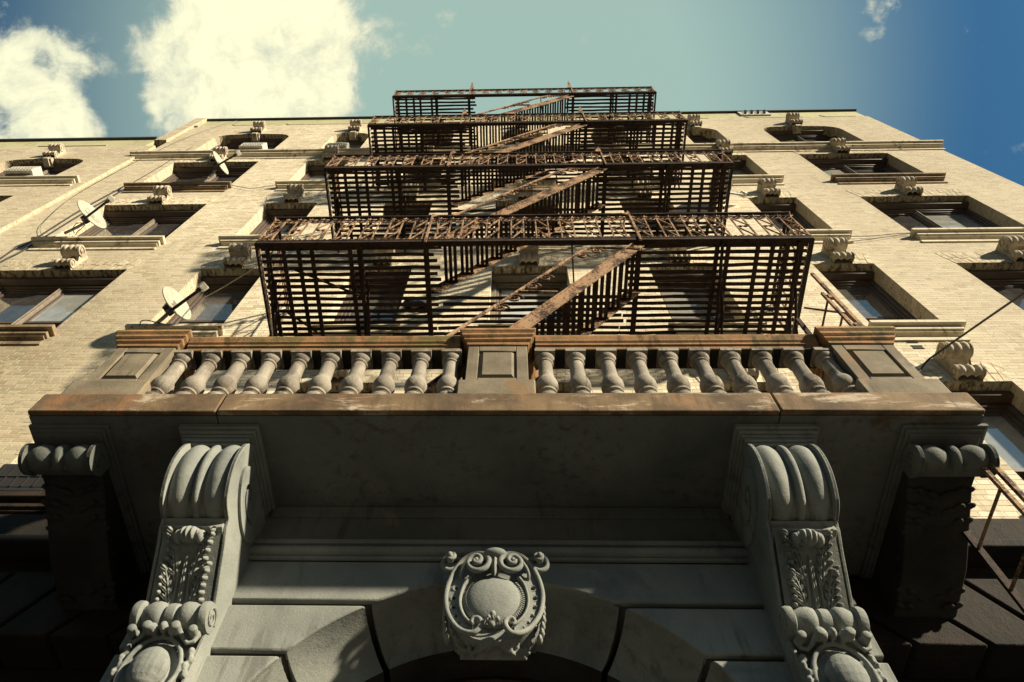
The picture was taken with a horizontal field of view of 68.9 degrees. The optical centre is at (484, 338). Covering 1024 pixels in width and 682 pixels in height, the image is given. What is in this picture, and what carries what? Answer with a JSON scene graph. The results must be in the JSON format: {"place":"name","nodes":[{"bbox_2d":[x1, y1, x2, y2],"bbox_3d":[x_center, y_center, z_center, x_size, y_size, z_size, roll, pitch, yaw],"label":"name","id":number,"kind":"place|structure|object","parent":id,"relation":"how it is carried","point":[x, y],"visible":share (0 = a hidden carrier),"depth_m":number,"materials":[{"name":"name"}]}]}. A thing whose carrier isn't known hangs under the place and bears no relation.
{"place":"outdoors","nodes":[
{"label":"outdoors","id":0,"kind":"place"},
{"bbox_2d":[0,0,1023,185],"label":"sky","id":1,"kind":"structure","parent":0,"point":[950,71],"materials":[{"name":"blue"}]},
{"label":"pavement","id":2,"kind":"structure","parent":0,"visible":0},
{"bbox_2d":[0,136,157,232],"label":"neighbouring building","id":3,"kind":"structure","parent":2,"relation":"on","point":[69,166],"depth_m":16.90,"materials":[{"name":"paint"}]},
{"bbox_2d":[4,166,42,175],"bbox_3d":[-9.511,-3.273,15.434,0.600,0.346,0.514,0,-63,2],"label":"air conditioner","id":4,"kind":"object","parent":3,"relation":"attached to","point":[24,171],"visible":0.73,"depth_m":15.22,"materials":[{"name":"white metal"}]},
{"bbox_2d":[0,163,77,175],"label":"window","id":5,"kind":"structure","parent":3,"relation":"in","point":[58,168],"depth_m":17.07,"materials":[{"name":"brown paint"}]},
{"bbox_2d":[0,109,1023,681],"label":"apartment building","id":6,"kind":"structure","parent":2,"relation":"on","point":[948,269],"depth_m":10.72,"materials":[{"name":"paint"}]},
{"bbox_2d":[0,464,44,490],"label":"air conditioner","id":7,"kind":"object","parent":6,"relation":"attached to","point":[13,477],"visible":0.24,"depth_m":6.37,"materials":[{"name":"black metal"}]},
{"bbox_2d":[0,365,100,514],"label":"window","id":8,"kind":"structure","parent":6,"relation":"in","point":[11,502],"depth_m":6.12,"materials":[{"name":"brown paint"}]},
{"bbox_2d":[0,186,123,258],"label":"cable","id":9,"kind":"object","parent":6,"relation":"attached to","point":[58,224],"visible":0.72,"depth_m":12.77,"materials":[{"name":"black rubber"}]},
{"bbox_2d":[0,188,124,262],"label":"cable","id":10,"kind":"object","parent":6,"relation":"attached to","point":[57,228],"visible":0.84,"depth_m":12.62,"materials":[{"name":"black rubber"}]},
{"bbox_2d":[0,259,144,344],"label":"window","id":11,"kind":"structure","parent":6,"relation":"in","point":[31,308],"depth_m":10.82,"materials":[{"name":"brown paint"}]},
{"bbox_2d":[17,424,151,611],"bbox_3d":[-2.743,1.239,5.043,0.530,0.421,1.298,0,-63,2],"label":"scroll bracket","id":12,"kind":"object","parent":6,"relation":"attached to","point":[99,559],"visible":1,"depth_m":5.02,"materials":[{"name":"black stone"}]},
{"bbox_2d":[64,195,114,233],"bbox_3d":[-6.420,-2.079,12.175,0.528,0.708,0.833,28,-65,-12],"label":"satellite dish","id":13,"kind":"object","parent":6,"relation":"attached to","point":[91,214],"visible":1,"depth_m":12.19,"materials":[{"name":"metal"}]},
{"bbox_2d":[27,197,218,250],"bbox_3d":[-6.154,-1.899,13.039,2.150,2.804,0.540,0,-63,2],"label":"window","id":14,"kind":"structure","parent":6,"relation":"in","point":[148,229],"depth_m":13.42,"materials":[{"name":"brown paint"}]},
{"bbox_2d":[40,121,232,232],"bbox_3d":[-7.473,-3.881,16.586,0.860,9.813,0.006,0,-63,2],"label":"wire","id":15,"kind":"object","parent":6,"relation":"hanging from","point":[113,173],"visible":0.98,"depth_m":15.43,"materials":[{"name":"black rubber"}]},
{"bbox_2d":[139,320,169,325],"bbox_3d":[-3.953,-0.192,8.921,0.411,0.154,0.058,-2,-63,3],"label":"wire","id":16,"kind":"object","parent":6,"relation":"on","point":[153,321],"visible":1,"depth_m":8.88,"materials":[{"name":"black rubber"}]},
{"bbox_2d":[151,282,208,327],"bbox_3d":[-3.644,-0.427,9.058,0.710,0.593,0.451,-9,-63,6],"label":"satellite dish","id":17,"kind":"object","parent":6,"relation":"attached to","point":[176,303],"visible":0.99,"depth_m":9.02,"materials":[{"name":"metal"}]},
{"bbox_2d":[122,159,262,192],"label":"window","id":18,"kind":"structure","parent":6,"relation":"in","point":[184,179],"depth_m":16.39,"materials":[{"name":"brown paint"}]},
{"bbox_2d":[125,258,278,336],"bbox_3d":[-3.699,-0.434,10.075,1.180,2.784,0.540,0,-63,2],"label":"window","id":19,"kind":"structure","parent":6,"relation":"in","point":[209,314],"depth_m":10.46,"materials":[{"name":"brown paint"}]},
{"bbox_2d":[207,150,241,178],"bbox_3d":[-5.174,-3.503,14.931,0.648,0.692,0.480,-2,-63,3],"label":"satellite dish","id":20,"kind":"object","parent":6,"relation":"attached to","point":[218,163],"visible":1,"depth_m":14.89,"materials":[{"name":"metal"}]},
{"bbox_2d":[211,138,282,149],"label":"window","id":21,"kind":"structure","parent":6,"relation":"in","point":[272,143],"depth_m":19.35,"materials":[{"name":"brown paint"}]},
{"bbox_2d":[239,142,267,149],"bbox_3d":[-5.372,-4.263,17.371,0.560,0.366,0.534,0,-63,2],"label":"air conditioner","id":22,"kind":"object","parent":6,"relation":"attached to","point":[254,145],"visible":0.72,"depth_m":17.14,"materials":[{"name":"white metal"}]},
{"bbox_2d":[218,196,326,248],"bbox_3d":[-3.601,-1.911,12.946,1.180,2.804,0.540,0,-63,2],"label":"window","id":23,"kind":"structure","parent":6,"relation":"in","point":[224,240],"depth_m":13.51,"materials":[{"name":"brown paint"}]},
{"bbox_2d":[275,158,351,190],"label":"window","id":24,"kind":"structure","parent":6,"relation":"in","point":[313,180],"depth_m":14.67,"materials":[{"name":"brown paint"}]},
{"bbox_2d":[326,142,348,147],"bbox_3d":[-3.413,-4.261,17.300,0.500,0.356,0.514,0,-63,2],"label":"air conditioner","id":25,"kind":"object","parent":6,"relation":"attached to","point":[343,144],"visible":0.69,"depth_m":17.17,"materials":[{"name":"white metal"}]},
{"bbox_2d":[298,370,380,393],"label":"window","id":26,"kind":"structure","parent":6,"relation":"in","point":[306,375],"depth_m":7.99,"materials":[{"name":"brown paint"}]},
{"bbox_2d":[346,137,364,147],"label":"window","id":27,"kind":"structure","parent":6,"relation":"in","point":[358,143],"depth_m":19.24,"materials":[{"name":"brown paint"}]},
{"bbox_2d":[311,257,421,335],"bbox_3d":[-1.525,-0.444,9.996,1.110,2.784,0.540,0,-63,2],"label":"window","id":28,"kind":"structure","parent":6,"relation":"in","point":[365,258],"depth_m":10.29,"materials":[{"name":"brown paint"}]},
{"bbox_2d":[357,195,435,238],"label":"window","id":29,"kind":"structure","parent":6,"relation":"in","point":[396,199],"depth_m":13.66,"materials":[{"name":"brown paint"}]},
{"bbox_2d":[388,158,444,189],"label":"window","id":30,"kind":"structure","parent":6,"relation":"in","point":[395,184],"depth_m":14.54,"materials":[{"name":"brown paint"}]},
{"bbox_2d":[100,506,897,681],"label":"entrance portal","id":31,"kind":"object","parent":6,"relation":"attached to","point":[458,594],"visible":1,"depth_m":4.50,"materials":[{"name":"grey stone"}]},
{"bbox_2d":[106,424,274,681],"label":"scroll bracket","id":32,"kind":"object","parent":31,"relation":"attached to","point":[216,503],"visible":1,"depth_m":4.37,"materials":[{"name":"grey stone"}]},
{"bbox_2d":[721,424,888,681],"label":"scroll bracket","id":33,"kind":"object","parent":31,"relation":"attached to","point":[780,505],"visible":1,"depth_m":4.26,"materials":[{"name":"grey stone"}]},
{"bbox_2d":[28,326,984,575],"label":"stone balcony","id":34,"kind":"structure","parent":6,"relation":"attached to","point":[493,429],"depth_m":5.03,"materials":[{"name":"grey stone"}]},
{"bbox_2d":[500,135,542,145],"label":"window","id":35,"kind":"structure","parent":6,"relation":"in","point":[512,143],"depth_m":19.06,"materials":[{"name":"brown paint"}]},
{"bbox_2d":[494,156,556,188],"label":"window","id":36,"kind":"structure","parent":6,"relation":"in","point":[543,183],"depth_m":14.44,"materials":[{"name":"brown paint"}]},
{"bbox_2d":[488,194,568,246],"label":"window","id":37,"kind":"structure","parent":6,"relation":"in","point":[510,198],"depth_m":13.59,"materials":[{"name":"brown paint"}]},
{"bbox_2d":[478,256,584,334],"bbox_3d":[0.609,-0.454,9.919,1.300,2.784,0.540,0,-63,2],"label":"window","id":38,"kind":"structure","parent":6,"relation":"in","point":[502,284],"depth_m":10.72,"materials":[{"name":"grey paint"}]},
{"bbox_2d":[535,369,590,392],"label":"window","id":39,"kind":"structure","parent":6,"relation":"in","point":[561,373],"depth_m":7.93,"materials":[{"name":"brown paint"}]},
{"bbox_2d":[599,155,663,186],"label":"window","id":40,"kind":"structure","parent":6,"relation":"in","point":[610,182],"depth_m":14.46,"materials":[{"name":"brown paint"}]},
{"bbox_2d":[254,81,1023,612],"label":"fire escape","id":41,"kind":"object","parent":6,"relation":"attached to","point":[676,165],"visible":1,"depth_m":8.80,"materials":[{"name":"metal"}]},
{"bbox_2d":[201,267,254,298],"bbox_3d":[-3.057,-0.630,8.817,1.376,0.973,0.022,-33,-69,17],"label":"cord","id":42,"kind":"object","parent":41,"relation":"attached to","point":[229,283],"visible":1,"depth_m":8.76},
{"bbox_2d":[287,312,317,332],"bbox_3d":[-2.122,-0.183,8.663,0.411,0.069,0.030,32,-66,-14],"label":"loose bar","id":43,"kind":"object","parent":41,"relation":"attached to","point":[302,322],"visible":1,"depth_m":8.66,"materials":[{"name":"metal"}]},
{"bbox_2d":[294,269,362,297],"bbox_3d":[-1.768,-0.620,8.438,0.811,0.049,0.033,21,-64,-9],"label":"loose bar","id":44,"kind":"object","parent":41,"relation":"attached to","point":[328,283],"visible":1,"depth_m":8.44,"materials":[{"name":"metal"}]},
{"bbox_2d":[403,300,426,313],"bbox_3d":[-0.796,-0.375,8.730,0.338,0.227,0.194,0,-63,2],"label":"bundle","id":45,"kind":"object","parent":41,"relation":"on","point":[413,307],"visible":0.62,"depth_m":8.65,"materials":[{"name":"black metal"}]},
{"bbox_2d":[615,192,702,236],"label":"window","id":46,"kind":"structure","parent":6,"relation":"in","point":[629,196],"depth_m":13.49,"materials":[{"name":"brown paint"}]},
{"bbox_2d":[689,132,715,142],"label":"window","id":47,"kind":"structure","parent":6,"relation":"in","point":[695,138],"depth_m":18.89,"materials":[{"name":"brown paint"}]},
{"bbox_2d":[641,255,766,334],"bbox_3d":[2.762,-0.463,9.841,1.130,2.784,0.540,0,-63,2],"label":"window","id":48,"kind":"structure","parent":6,"relation":"in","point":[695,261],"depth_m":10.13,"materials":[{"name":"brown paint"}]},
{"bbox_2d":[708,171,746,201],"bbox_3d":[4.227,-2.535,13.052,0.645,0.745,0.523,41,-68,-17],"label":"satellite dish","id":49,"kind":"object","parent":6,"relation":"attached to","point":[742,194],"visible":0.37,"depth_m":12.94,"materials":[{"name":"grey metal"}]},
{"bbox_2d":[688,368,787,392],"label":"window","id":50,"kind":"structure","parent":6,"relation":"in","point":[782,371],"depth_m":7.87,"materials":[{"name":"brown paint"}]},
{"bbox_2d":[707,152,784,185],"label":"window","id":51,"kind":"structure","parent":6,"relation":"in","point":[742,175],"depth_m":14.34,"materials":[{"name":"brown paint"}]},
{"bbox_2d":[737,110,770,115],"bbox_3d":[7.367,-6.171,20.393,0.800,0.440,0.098,0,-63,2],"label":"studded plate","id":52,"kind":"object","parent":6,"relation":"attached to","point":[756,113],"visible":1,"depth_m":20.29,"materials":[{"name":"white metal"}]},
{"bbox_2d":[738,191,853,243],"bbox_3d":[5.153,-1.951,12.628,1.080,2.804,0.540,0,-63,2],"label":"window","id":53,"kind":"structure","parent":6,"relation":"in","point":[819,235],"depth_m":13.13,"materials":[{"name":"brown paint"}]},
{"bbox_2d":[769,130,839,141],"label":"window","id":54,"kind":"structure","parent":6,"relation":"in","point":[786,135],"depth_m":18.83,"materials":[{"name":"brown paint"}]},
{"bbox_2d":[793,150,947,184],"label":"window","id":55,"kind":"structure","parent":6,"relation":"in","point":[858,170],"depth_m":15.93,"materials":[{"name":"brown paint"}]},
{"bbox_2d":[848,233,909,241],"bbox_3d":[6.000,-1.538,11.413,1.196,0.366,0.011,0,-63,2],"label":"wire","id":56,"kind":"object","parent":6,"relation":"hanging from","point":[877,238],"visible":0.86,"depth_m":11.39,"materials":[{"name":"black rubber"}]},
{"bbox_2d":[850,233,907,236],"bbox_3d":[6.021,-1.584,11.502,1.152,0.203,0.011,0,-63,2],"label":"wire","id":57,"kind":"object","parent":6,"relation":"hanging from","point":[879,235],"visible":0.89,"depth_m":11.51,"materials":[{"name":"black rubber"}]},
{"bbox_2d":[803,253,970,341],"bbox_3d":[5.056,-0.474,9.757,1.080,2.784,0.540,0,-63,2],"label":"window","id":58,"kind":"structure","parent":6,"relation":"in","point":[879,308],"depth_m":9.89,"materials":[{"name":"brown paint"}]},
{"bbox_2d":[910,345,924,348],"bbox_3d":[4.839,0.099,8.335,0.124,0.074,0.008,0,-63,2],"label":"air vent","id":59,"kind":"object","parent":6,"relation":"attached to","point":[917,346],"visible":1,"depth_m":8.34,"materials":[{"name":"grey metal"}]},
{"bbox_2d":[859,424,999,619],"bbox_3d":[2.918,1.213,4.837,0.530,0.421,1.298,0,-63,2],"label":"scroll bracket","id":60,"kind":"object","parent":6,"relation":"attached to","point":[914,563],"visible":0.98,"depth_m":4.81,"materials":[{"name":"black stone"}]},
{"bbox_2d":[846,189,1023,242],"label":"window","id":61,"kind":"structure","parent":6,"relation":"in","point":[928,222],"depth_m":13.03,"materials":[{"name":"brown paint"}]},
{"bbox_2d":[910,362,1023,480],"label":"window","id":62,"kind":"structure","parent":6,"relation":"in","point":[1005,431],"depth_m":7.60,"materials":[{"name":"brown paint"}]},
{"bbox_2d":[919,292,1023,371],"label":"cable","id":63,"kind":"object","parent":6,"relation":"attached to","point":[975,326],"visible":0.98,"depth_m":7.26,"materials":[{"name":"black rubber"}]},
{"bbox_2d":[935,252,1023,309],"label":"window","id":64,"kind":"structure","parent":6,"relation":"in","point":[1008,283],"depth_m":10.49,"materials":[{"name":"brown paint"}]}
]}

